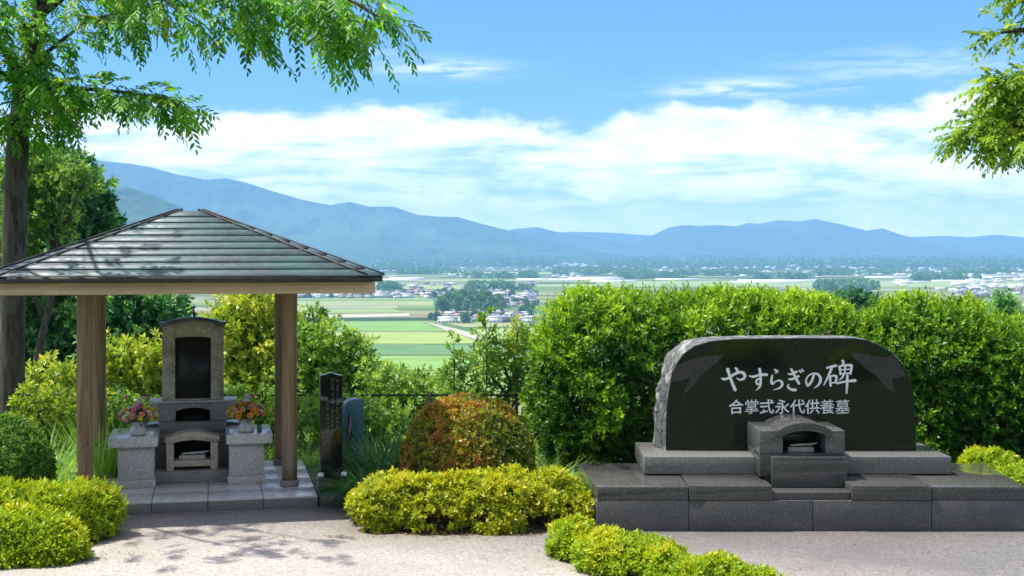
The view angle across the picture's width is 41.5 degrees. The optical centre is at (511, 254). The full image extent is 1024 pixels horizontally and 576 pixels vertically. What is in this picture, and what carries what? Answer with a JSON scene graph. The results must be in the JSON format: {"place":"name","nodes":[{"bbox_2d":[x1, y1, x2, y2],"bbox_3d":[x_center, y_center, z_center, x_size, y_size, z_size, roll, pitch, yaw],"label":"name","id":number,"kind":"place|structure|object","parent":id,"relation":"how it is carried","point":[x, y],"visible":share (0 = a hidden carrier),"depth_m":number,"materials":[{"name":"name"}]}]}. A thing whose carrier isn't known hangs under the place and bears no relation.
{"place":"outdoors","nodes":[
{"label":"outdoors","id":0,"kind":"place"},
{"bbox_2d":[100,186,184,229],"bbox_3d":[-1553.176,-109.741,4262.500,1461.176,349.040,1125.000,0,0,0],"label":"hills","id":1,"kind":"structure","parent":0,"point":[136,205],"depth_m":4532.15,"materials":[{"name":"blue"}]},
{"bbox_2d":[0,153,635,263],"bbox_3d":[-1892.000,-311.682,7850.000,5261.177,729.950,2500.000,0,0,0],"label":"hills","id":2,"kind":"structure","parent":0,"point":[356,233],"depth_m":8194.20,"materials":[{"name":"blue"}]},
{"bbox_2d":[297,306,397,307],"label":"rice field","id":3,"kind":"structure","parent":0,"point":[355,306],"depth_m":1754.80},
{"bbox_2d":[297,308,404,312],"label":"rice field","id":4,"kind":"structure","parent":0,"point":[361,310],"depth_m":1640.66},
{"bbox_2d":[306,313,408,317],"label":"farm track","id":5,"kind":"structure","parent":0,"point":[372,315],"depth_m":1517.29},
{"bbox_2d":[297,301,432,305],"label":"rice field","id":6,"kind":"structure","parent":0,"point":[373,303],"depth_m":1851.40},
{"bbox_2d":[297,298,432,299],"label":"rice field","id":7,"kind":"structure","parent":0,"point":[364,298],"depth_m":2018.24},
{"bbox_2d":[58,443,679,497],"bbox_3d":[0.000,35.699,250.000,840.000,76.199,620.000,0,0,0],"label":"ground","id":8,"kind":"structure","parent":0,"point":[311,471],"depth_m":16.41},
{"bbox_2d":[6,380,76,452],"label":"bush","id":9,"kind":"object","parent":8,"relation":"on","point":[42,394],"visible":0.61,"depth_m":16.92,"materials":[{"name":"green plant"}]},
{"bbox_2d":[0,137,107,403],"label":"broadleaf tree","id":10,"kind":"object","parent":8,"relation":"on","point":[41,182],"visible":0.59,"depth_m":24.86,"materials":[{"name":"green plant"}]},
{"bbox_2d":[0,141,127,426],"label":"broadleaf tree","id":11,"kind":"object","parent":8,"relation":"on","point":[103,213],"visible":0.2,"depth_m":29.58,"materials":[{"name":"green plant"}]},
{"bbox_2d":[25,350,122,431],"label":"bush","id":12,"kind":"object","parent":8,"relation":"on","point":[49,376],"visible":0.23,"depth_m":18.75,"materials":[{"name":"green plant"}]},
{"bbox_2d":[33,401,154,478],"bbox_3d":[-4.643,2.131,15.174,1.432,0.938,1.315,0,0,37],"label":"grass clump","id":13,"kind":"object","parent":8,"relation":"on","point":[108,468],"visible":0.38,"depth_m":14.95,"materials":[{"name":"plant"}]},
{"bbox_2d":[68,294,196,393],"bbox_3d":[-7.487,2.131,26.887,2.304,3.743,2.276,0,0,29],"label":"broadleaf tree","id":14,"kind":"object","parent":8,"relation":"on","point":[136,315],"visible":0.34,"depth_m":26.35,"materials":[{"name":"green plant"}]},
{"bbox_2d":[106,383,161,449],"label":"bush","id":15,"kind":"object","parent":8,"relation":"on","point":[115,423],"visible":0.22,"depth_m":17.57,"materials":[{"name":"green plant"}]},
{"bbox_2d":[106,327,228,419],"bbox_3d":[-5.080,1.982,19.509,2.299,1.904,1.324,0,0,0],"label":"bush","id":16,"kind":"object","parent":8,"relation":"on","point":[149,358],"visible":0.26,"depth_m":19.34,"materials":[{"name":"green plant"}]},
{"bbox_2d":[0,208,384,513],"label":"pavilion","id":17,"kind":"structure","parent":8,"relation":"on","point":[181,251],"depth_m":13.88,"materials":[{"name":"wood"}]},
{"bbox_2d":[108,427,159,488],"bbox_3d":[-4.100,2.210,14.698,0.510,0.540,0.850,0,0,-12],"label":"stone pedestal","id":18,"kind":"object","parent":17,"relation":"on","point":[137,459],"visible":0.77,"depth_m":14.34,"materials":[{"name":"stone"}]},
{"bbox_2d":[129,420,146,435],"bbox_3d":[-4.012,1.864,14.498,0.184,0.150,0.184,0,0,-13],"label":"flower vase","id":19,"kind":"object","parent":18,"relation":"on","point":[136,429],"visible":0.98,"depth_m":14.43,"materials":[{"name":"stone"}]},
{"bbox_2d":[117,395,157,426],"bbox_3d":[-4.010,1.680,14.486,0.442,0.323,0.390,0,0,-12],"label":"bouquet","id":20,"kind":"object","parent":19,"relation":"in","point":[139,409],"visible":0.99,"depth_m":14.45,"materials":[{"name":"multicoloured plant"}]},
{"bbox_2d":[145,317,239,483],"bbox_3d":[-3.614,1.599,15.313,1.040,1.761,1.300,0,0,-13],"label":"gravestone","id":21,"kind":"object","parent":17,"relation":"on","point":[193,403],"visible":0.89,"depth_m":15.27,"materials":[{"name":"grey stone"}]},
{"bbox_2d":[179,450,208,459],"bbox_3d":[-3.489,2.199,14.837,0.318,0.090,0.084,0,0,-13],"label":"incense tray","id":22,"kind":"object","parent":21,"relation":"on","point":[189,455],"visible":1,"depth_m":14.81,"materials":[{"name":"grey metal"}]},
{"bbox_2d":[226,424,272,484],"bbox_3d":[-2.921,2.210,14.980,0.490,0.540,0.850,0,0,-12],"label":"stone pedestal","id":23,"kind":"object","parent":17,"relation":"on","point":[246,458],"visible":0.92,"depth_m":14.61,"materials":[{"name":"stone"}]},
{"bbox_2d":[238,417,254,432],"bbox_3d":[-2.904,1.864,14.764,0.184,0.150,0.184,0,0,-12],"label":"flower vase","id":24,"kind":"object","parent":23,"relation":"on","point":[244,426],"visible":0.94,"depth_m":14.70,"materials":[{"name":"stone"}]},
{"bbox_2d":[226,394,265,422],"bbox_3d":[-2.904,1.680,14.758,0.436,0.323,0.381,0,0,-13],"label":"bouquet","id":25,"kind":"object","parent":24,"relation":"in","point":[249,411],"visible":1,"depth_m":14.71,"materials":[{"name":"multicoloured plant"}]},
{"bbox_2d":[0,0,432,446],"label":"tree","id":26,"kind":"object","parent":8,"relation":"on","point":[28,79],"visible":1,"depth_m":16.23,"materials":[{"name":"green plant"}]},
{"bbox_2d":[197,294,309,407],"bbox_3d":[-4.754,1.936,23.988,2.766,3.267,1.646,0,0,0],"label":"broadleaf tree","id":27,"kind":"object","parent":8,"relation":"on","point":[244,342],"visible":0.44,"depth_m":23.62,"materials":[{"name":"green plant"}]},
{"bbox_2d":[224,381,305,450],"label":"bush","id":28,"kind":"object","parent":8,"relation":"on","point":[269,418],"visible":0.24,"depth_m":17.68,"materials":[{"name":"green plant"}]},
{"bbox_2d":[25,393,524,435],"bbox_3d":[-4.650,2.315,18.250,9.700,0.870,0.042,0,0,0],"label":"railing","id":29,"kind":"object","parent":8,"relation":"on","point":[429,395],"visible":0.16,"depth_m":18.24,"materials":[{"name":"metal"}]},
{"bbox_2d":[5,504,573,559],"bbox_3d":[-2.624,2.619,13.742,7.579,0.062,4.031,0,0,-12],"label":"planting bed","id":30,"kind":"object","parent":8,"relation":"on","point":[533,526],"visible":0.09,"depth_m":12.81,"materials":[{"name":"soil"}]},
{"bbox_2d":[0,410,58,483],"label":"ball bush","id":31,"kind":"object","parent":30,"relation":"on","point":[34,463],"visible":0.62,"depth_m":12.80,"materials":[{"name":"green plant"}]},
{"bbox_2d":[0,500,96,569],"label":"azalea","id":32,"kind":"object","parent":30,"relation":"on","point":[44,536],"visible":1,"depth_m":11.33,"materials":[{"name":"green plant"}]},
{"bbox_2d":[2,420,120,486],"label":"grass clump","id":33,"kind":"object","parent":30,"relation":"on","point":[64,472],"visible":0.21,"depth_m":14.41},
{"bbox_2d":[0,474,129,544],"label":"azalea","id":34,"kind":"object","parent":30,"relation":"on","point":[97,506],"visible":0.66,"depth_m":12.26,"materials":[{"name":"green plant"}]},
{"bbox_2d":[281,456,422,501],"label":"grass clump","id":35,"kind":"object","parent":30,"relation":"on","point":[352,484],"visible":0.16,"depth_m":14.00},
{"bbox_2d":[302,421,433,479],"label":"grass clump","id":36,"kind":"object","parent":30,"relation":"on","point":[367,458],"visible":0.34,"depth_m":15.08,"materials":[{"name":"plant"}]},
{"bbox_2d":[397,391,537,506],"bbox_3d":[-0.482,2.037,14.249,1.514,1.200,1.415,0,0,0],"label":"dome bush","id":37,"kind":"object","parent":30,"relation":"on","point":[459,453],"visible":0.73,"depth_m":13.87,"materials":[{"name":"orange plant"}]},
{"bbox_2d":[344,462,595,535],"bbox_3d":[-0.403,2.333,13.011,2.440,0.641,1.135,0,0,0],"label":"azalea hedge","id":38,"kind":"object","parent":30,"relation":"on","point":[412,499],"visible":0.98,"depth_m":12.66,"materials":[{"name":"green plant"}]},
{"bbox_2d":[503,450,594,488],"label":"grass clump","id":39,"kind":"object","parent":30,"relation":"on","point":[572,471],"visible":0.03,"depth_m":14.56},
{"bbox_2d":[2,425,587,514],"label":"weeds","id":40,"kind":"object","parent":8,"relation":"on","point":[307,458],"visible":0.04,"depth_m":17.00,"materials":[{"name":"green plant"}]},
{"bbox_2d":[254,301,392,439],"bbox_3d":[-3.069,2.016,21.959,2.368,2.538,1.382,0,0,0],"label":"bush","id":41,"kind":"object","parent":8,"relation":"on","point":[321,352],"visible":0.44,"depth_m":21.71,"materials":[{"name":"green plant"}]},
{"bbox_2d":[315,372,347,505],"bbox_3d":[-1.903,1.933,14.269,0.310,1.375,0.600,0,0,-13],"label":"stele","id":42,"kind":"object","parent":8,"relation":"on","point":[330,415],"visible":0.98,"depth_m":14.18,"materials":[{"name":"grey stone"}]},
{"bbox_2d":[342,397,363,477],"bbox_3d":[-1.852,2.150,15.495,0.260,1.000,0.174,0,0,-32],"label":"stone marker","id":43,"kind":"object","parent":8,"relation":"on","point":[353,409],"visible":0.54,"depth_m":15.43,"materials":[{"name":"black stone"}]},
{"bbox_2d":[297,387,417,450],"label":"bush","id":44,"kind":"object","parent":8,"relation":"on","point":[389,425],"visible":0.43,"depth_m":17.41,"materials":[{"name":"green plant"}]},
{"bbox_2d":[351,354,464,435],"bbox_3d":[-1.647,2.342,20.971,2.110,1.616,1.175,0,0,0],"label":"bush","id":45,"kind":"object","parent":8,"relation":"on","point":[400,385],"visible":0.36,"depth_m":20.86,"materials":[{"name":"green plant"}]},
{"bbox_2d":[442,329,467,392],"bbox_3d":[-0.786,1.829,18.512,0.401,1.643,0.274,0,0,0],"label":"sapling","id":46,"kind":"object","parent":8,"relation":"on","point":[457,340],"visible":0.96,"depth_m":18.49,"materials":[{"name":"green plant"}]},
{"bbox_2d":[433,312,539,436],"bbox_3d":[-0.169,1.787,18.584,1.896,2.045,1.119,0,0,0],"label":"bush","id":47,"kind":"object","parent":8,"relation":"on","point":[511,383],"visible":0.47,"depth_m":18.52,"materials":[{"name":"green plant"}]},
{"bbox_2d":[470,306,503,393],"bbox_3d":[-0.338,1.672,18.390,0.498,1.957,0.420,0,0,11],"label":"sapling","id":48,"kind":"object","parent":8,"relation":"on","point":[481,318],"visible":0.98,"depth_m":18.39,"materials":[{"name":"green plant"}]},
{"bbox_2d":[504,314,525,393],"bbox_3d":[0.061,1.722,18.392,0.339,1.856,0.285,0,0,0],"label":"sapling","id":49,"kind":"object","parent":8,"relation":"on","point":[517,344],"visible":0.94,"depth_m":18.39,"materials":[{"name":"green plant"}]},
{"bbox_2d":[518,278,866,472],"bbox_3d":[2.215,1.457,16.100,4.314,2.350,2.561,0,0,0],"label":"hedge","id":50,"kind":"object","parent":8,"relation":"on","point":[647,324],"visible":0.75,"depth_m":15.39,"materials":[{"name":"green plant"}]},
{"bbox_2d":[821,285,881,313],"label":"broadleaf tree","id":51,"kind":"object","parent":8,"relation":"on","point":[858,297],"visible":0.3,"depth_m":119.61,"materials":[{"name":"green plant"}]},
{"bbox_2d":[839,286,1023,462],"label":"hedge","id":52,"kind":"object","parent":8,"relation":"on","point":[973,342],"visible":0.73,"depth_m":14.98,"materials":[{"name":"green plant"}]},
{"bbox_2d":[929,0,1023,178],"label":"zelkova tree","id":53,"kind":"object","parent":8,"relation":"on","point":[1000,120],"visible":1,"depth_m":12.53,"materials":[{"name":"green plant"}]},
{"bbox_2d":[957,444,1023,485],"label":"azalea","id":54,"kind":"object","parent":8,"relation":"on","point":[1008,465],"visible":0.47,"depth_m":14.34,"materials":[{"name":"green plant"}]},
{"bbox_2d":[984,285,1023,322],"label":"conifer","id":55,"kind":"object","parent":8,"relation":"on","point":[1003,300],"visible":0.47,"depth_m":59.64,"materials":[{"name":"green plant"}]},
{"bbox_2d":[297,321,446,330],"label":"rice field","id":56,"kind":"structure","parent":0,"point":[391,325],"depth_m":1301.92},
{"bbox_2d":[327,332,475,343],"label":"rice field","id":57,"kind":"structure","parent":0,"point":[414,338],"depth_m":1127.36,"materials":[{"name":"plant"}]},
{"bbox_2d":[356,344,528,354],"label":"rice field","id":58,"kind":"structure","parent":0,"point":[423,349],"depth_m":1003.96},
{"bbox_2d":[373,356,528,369],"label":"rice field","id":59,"kind":"structure","parent":0,"point":[419,361],"depth_m":904.91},
{"bbox_2d":[379,371,527,390],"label":"rice field","id":60,"kind":"structure","parent":0,"point":[465,380],"depth_m":779.13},
{"bbox_2d":[375,284,532,288],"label":"rice field","id":61,"kind":"structure","parent":0,"point":[440,286],"depth_m":2690.80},
{"bbox_2d":[424,323,487,342],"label":"farm track","id":62,"kind":"structure","parent":0,"point":[462,332],"depth_m":1223.01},
{"bbox_2d":[417,280,548,280],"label":"rice field","id":63,"kind":"structure","parent":0,"point":[481,280],"depth_m":3203.40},
{"bbox_2d":[447,322,528,326],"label":"rice field","id":64,"kind":"structure","parent":0,"point":[478,324],"depth_m":1336.41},
{"bbox_2d":[417,282,595,283],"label":"rice field","id":65,"kind":"structure","parent":0,"point":[515,282],"depth_m":3012.13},
{"bbox_2d":[0,505,1023,575],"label":"paving","id":66,"kind":"structure","parent":0,"point":[189,540],"depth_m":11.85,"materials":[{"name":"concrete"}]},
{"bbox_2d":[67,474,156,514],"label":"grass clump","id":67,"kind":"object","parent":66,"relation":"on","point":[125,490],"visible":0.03,"depth_m":13.24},
{"bbox_2d":[68,530,1023,573],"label":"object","id":68,"kind":"object","parent":66,"relation":"on","point":[437,536],"visible":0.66,"depth_m":12.33,"materials":[{"name":"beige stone"}]},
{"bbox_2d":[543,512,595,560],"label":"azalea","id":69,"kind":"object","parent":66,"relation":"on","point":[564,532],"visible":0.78,"depth_m":11.49,"materials":[{"name":"green plant"}]},
{"bbox_2d":[568,522,691,575],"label":"azalea","id":70,"kind":"object","parent":66,"relation":"on","point":[603,549],"visible":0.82,"depth_m":10.93,"materials":[{"name":"green plant"}]},
{"bbox_2d":[641,540,785,575],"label":"azalea","id":71,"kind":"object","parent":66,"relation":"on","point":[721,562],"visible":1,"depth_m":10.54,"materials":[{"name":"green plant"}]},
{"bbox_2d":[578,335,1023,530],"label":"memorial monument","id":72,"kind":"object","parent":66,"relation":"on","point":[735,417],"visible":0.98,"depth_m":13.33,"materials":[{"name":"grey stone"}]},
{"bbox_2d":[787,442,816,451],"bbox_3d":[2.830,1.876,13.178,0.291,0.090,0.084,0,0,0],"label":"incense tray","id":73,"kind":"object","parent":72,"relation":"on","point":[798,448],"visible":1,"depth_m":13.14,"materials":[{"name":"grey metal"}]},
{"bbox_2d":[0,0,1023,236],"label":"sky","id":74,"kind":"structure","parent":0,"point":[638,117],"materials":[{"name":"blue"}]},
{"bbox_2d":[474,328,560,340],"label":"rice field","id":75,"kind":"structure","parent":0,"point":[499,330],"depth_m":1223.01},
{"bbox_2d":[26,260,1023,442],"bbox_3d":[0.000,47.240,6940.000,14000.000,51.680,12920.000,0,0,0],"label":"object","id":76,"kind":"structure","parent":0,"point":[418,313],"depth_m":2633.19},
{"bbox_2d":[373,293,386,297],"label":"house","id":77,"kind":"structure","parent":76,"relation":"on","point":[379,295],"depth_m":2079.70,"materials":[{"name":"silver metal"}]},
{"bbox_2d":[383,279,417,280],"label":"greenhouse","id":78,"kind":"object","parent":76,"relation":"on","point":[400,279],"visible":0.65,"depth_m":3200.15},
{"bbox_2d":[389,277,423,278],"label":"greenhouse","id":79,"kind":"object","parent":76,"relation":"on","point":[406,278],"visible":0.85,"depth_m":3356.40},
{"bbox_2d":[400,293,413,297],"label":"house","id":80,"kind":"structure","parent":76,"relation":"on","point":[407,295],"depth_m":2056.68,"materials":[{"name":"silver metal"}]},
{"bbox_2d":[432,311,441,319],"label":"tree","id":81,"kind":"object","parent":76,"relation":"on","point":[436,314],"visible":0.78,"depth_m":1402.34,"materials":[{"name":"green plant"}]},
{"bbox_2d":[434,296,449,311],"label":"tree","id":82,"kind":"object","parent":76,"relation":"on","point":[442,304],"visible":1,"depth_m":1572.67,"materials":[{"name":"green plant"}]},
{"bbox_2d":[437,316,457,322],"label":"house","id":83,"kind":"structure","parent":76,"relation":"on","point":[446,319],"depth_m":1364.62,"materials":[{"name":"silver metal"}]},
{"bbox_2d":[441,291,453,310],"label":"tree","id":84,"kind":"object","parent":76,"relation":"on","point":[447,294],"visible":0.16,"depth_m":1634.86,"materials":[{"name":"green plant"}]},
{"bbox_2d":[449,293,464,311],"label":"tree","id":85,"kind":"object","parent":76,"relation":"on","point":[456,299],"visible":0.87,"depth_m":1592.27,"materials":[{"name":"green plant"}]},
{"bbox_2d":[458,288,469,297],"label":"tree","id":86,"kind":"object","parent":76,"relation":"on","point":[463,292],"visible":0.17,"depth_m":1654.75,"materials":[{"name":"green plant"}]},
{"bbox_2d":[460,312,470,321],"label":"tree","id":87,"kind":"object","parent":76,"relation":"on","point":[465,317],"visible":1,"depth_m":1360.69,"materials":[{"name":"green plant"}]},
{"bbox_2d":[461,294,476,310],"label":"tree","id":88,"kind":"object","parent":76,"relation":"on","point":[468,300],"visible":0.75,"depth_m":1571.96,"materials":[{"name":"green plant"}]},
{"bbox_2d":[468,288,479,295],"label":"tree","id":89,"kind":"object","parent":76,"relation":"on","point":[473,291],"visible":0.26,"depth_m":1656.04,"materials":[{"name":"green plant"}]},
{"bbox_2d":[470,301,481,310],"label":"tree","id":90,"kind":"object","parent":76,"relation":"on","point":[475,305],"visible":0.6,"depth_m":1518.08,"materials":[{"name":"green plant"}]},
{"bbox_2d":[475,293,486,309],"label":"tree","id":91,"kind":"object","parent":76,"relation":"on","point":[481,298],"visible":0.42,"depth_m":1592.43,"materials":[{"name":"green plant"}]},
{"bbox_2d":[481,295,499,310],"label":"tree","id":92,"kind":"object","parent":76,"relation":"on","point":[491,300],"visible":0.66,"depth_m":1563.59,"materials":[{"name":"green plant"}]},
{"bbox_2d":[481,316,503,322],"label":"house","id":93,"kind":"structure","parent":76,"relation":"on","point":[495,319],"depth_m":1366.90,"materials":[{"name":"silver metal"}]},
{"bbox_2d":[492,302,503,310],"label":"tree","id":94,"kind":"object","parent":76,"relation":"on","point":[498,305],"visible":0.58,"depth_m":1518.45,"materials":[{"name":"green plant"}]},
{"bbox_2d":[494,293,505,305],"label":"tree","id":95,"kind":"object","parent":76,"relation":"on","point":[499,296],"visible":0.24,"depth_m":1614.10,"materials":[{"name":"green plant"}]},
{"bbox_2d":[498,315,510,321],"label":"house","id":96,"kind":"structure","parent":76,"relation":"on","point":[506,318],"depth_m":1377.09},
{"bbox_2d":[525,316,534,322],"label":"house","id":97,"kind":"structure","parent":76,"relation":"on","point":[528,318],"depth_m":1367.07,"materials":[{"name":"silver metal"}]},
{"bbox_2d":[517,278,555,279],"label":"greenhouse","id":98,"kind":"object","parent":76,"relation":"on","point":[534,278],"visible":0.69,"depth_m":3251.99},
{"bbox_2d":[548,279,619,280],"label":"greenhouse","id":99,"kind":"object","parent":76,"relation":"on","point":[577,279],"visible":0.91,"depth_m":3200.15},
{"bbox_2d":[568,277,623,278],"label":"greenhouse","id":100,"kind":"object","parent":76,"relation":"on","point":[595,277],"visible":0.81,"depth_m":3370.61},
{"bbox_2d":[589,280,635,281],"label":"greenhouse","id":101,"kind":"object","parent":76,"relation":"on","point":[612,280],"visible":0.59,"depth_m":3048.70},
{"bbox_2d":[655,278,699,279],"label":"greenhouse","id":102,"kind":"object","parent":76,"relation":"on","point":[677,278],"visible":0.9,"depth_m":3251.99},
{"bbox_2d":[371,254,1023,292],"bbox_3d":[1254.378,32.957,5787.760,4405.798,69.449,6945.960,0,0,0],"label":"woods","id":103,"kind":"object","parent":76,"relation":"on","point":[632,271],"visible":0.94,"depth_m":4824.15,"materials":[{"name":"green plant"}]},
{"bbox_2d":[380,261,1023,291],"bbox_3d":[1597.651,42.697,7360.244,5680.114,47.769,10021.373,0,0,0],"label":"distant town","id":104,"kind":"object","parent":76,"relation":"on","point":[982,282],"visible":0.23,"depth_m":3545.63,"materials":[{"name":"silver metal"}]},
{"bbox_2d":[730,281,802,282],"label":"greenhouse","id":105,"kind":"object","parent":76,"relation":"on","point":[767,281],"visible":0.85,"depth_m":2976.26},
{"bbox_2d":[738,280,814,280],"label":"greenhouse","id":106,"kind":"object","parent":76,"relation":"on","point":[776,280],"visible":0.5,"depth_m":3121.25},
{"bbox_2d":[892,281,926,282],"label":"greenhouse","id":107,"kind":"object","parent":76,"relation":"on","point":[913,281],"visible":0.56,"depth_m":2976.26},
{"bbox_2d":[931,280,967,281],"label":"greenhouse","id":108,"kind":"object","parent":76,"relation":"on","point":[947,280],"visible":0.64,"depth_m":3084.04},
{"bbox_2d":[973,292,989,297],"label":"house","id":109,"kind":"structure","parent":76,"relation":"on","point":[979,293],"depth_m":2060.15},
{"bbox_2d":[433,272,700,273],"bbox_3d":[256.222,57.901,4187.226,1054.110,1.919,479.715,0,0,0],"label":"rice field","id":110,"kind":"structure","parent":0,"point":[517,273],"depth_m":4118.82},
{"bbox_2d":[509,227,633,255],"bbox_3d":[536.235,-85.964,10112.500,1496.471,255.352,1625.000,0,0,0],"label":"hills","id":111,"kind":"structure","parent":0,"point":[584,242],"depth_m":10461.56,"materials":[{"name":"blue"}]},
{"bbox_2d":[561,232,649,244],"bbox_3d":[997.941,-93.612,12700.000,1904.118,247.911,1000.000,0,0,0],"label":"hills","id":112,"kind":"structure","parent":0,"point":[621,238],"depth_m":12953.19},
{"bbox_2d":[537,281,1023,286],"bbox_3d":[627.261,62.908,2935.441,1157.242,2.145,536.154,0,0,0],"label":"rice field","id":113,"kind":"structure","parent":0,"point":[807,284],"depth_m":2842.41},
{"bbox_2d":[626,219,985,259],"bbox_3d":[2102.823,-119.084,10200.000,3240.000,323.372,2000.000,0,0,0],"label":"hills","id":114,"kind":"structure","parent":0,"point":[825,240],"depth_m":10365.34,"materials":[{"name":"blue"}]},
{"bbox_2d":[912,235,1023,257],"bbox_3d":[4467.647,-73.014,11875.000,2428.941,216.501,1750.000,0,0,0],"label":"hills","id":115,"kind":"structure","parent":0,"point":[997,245],"depth_m":12072.06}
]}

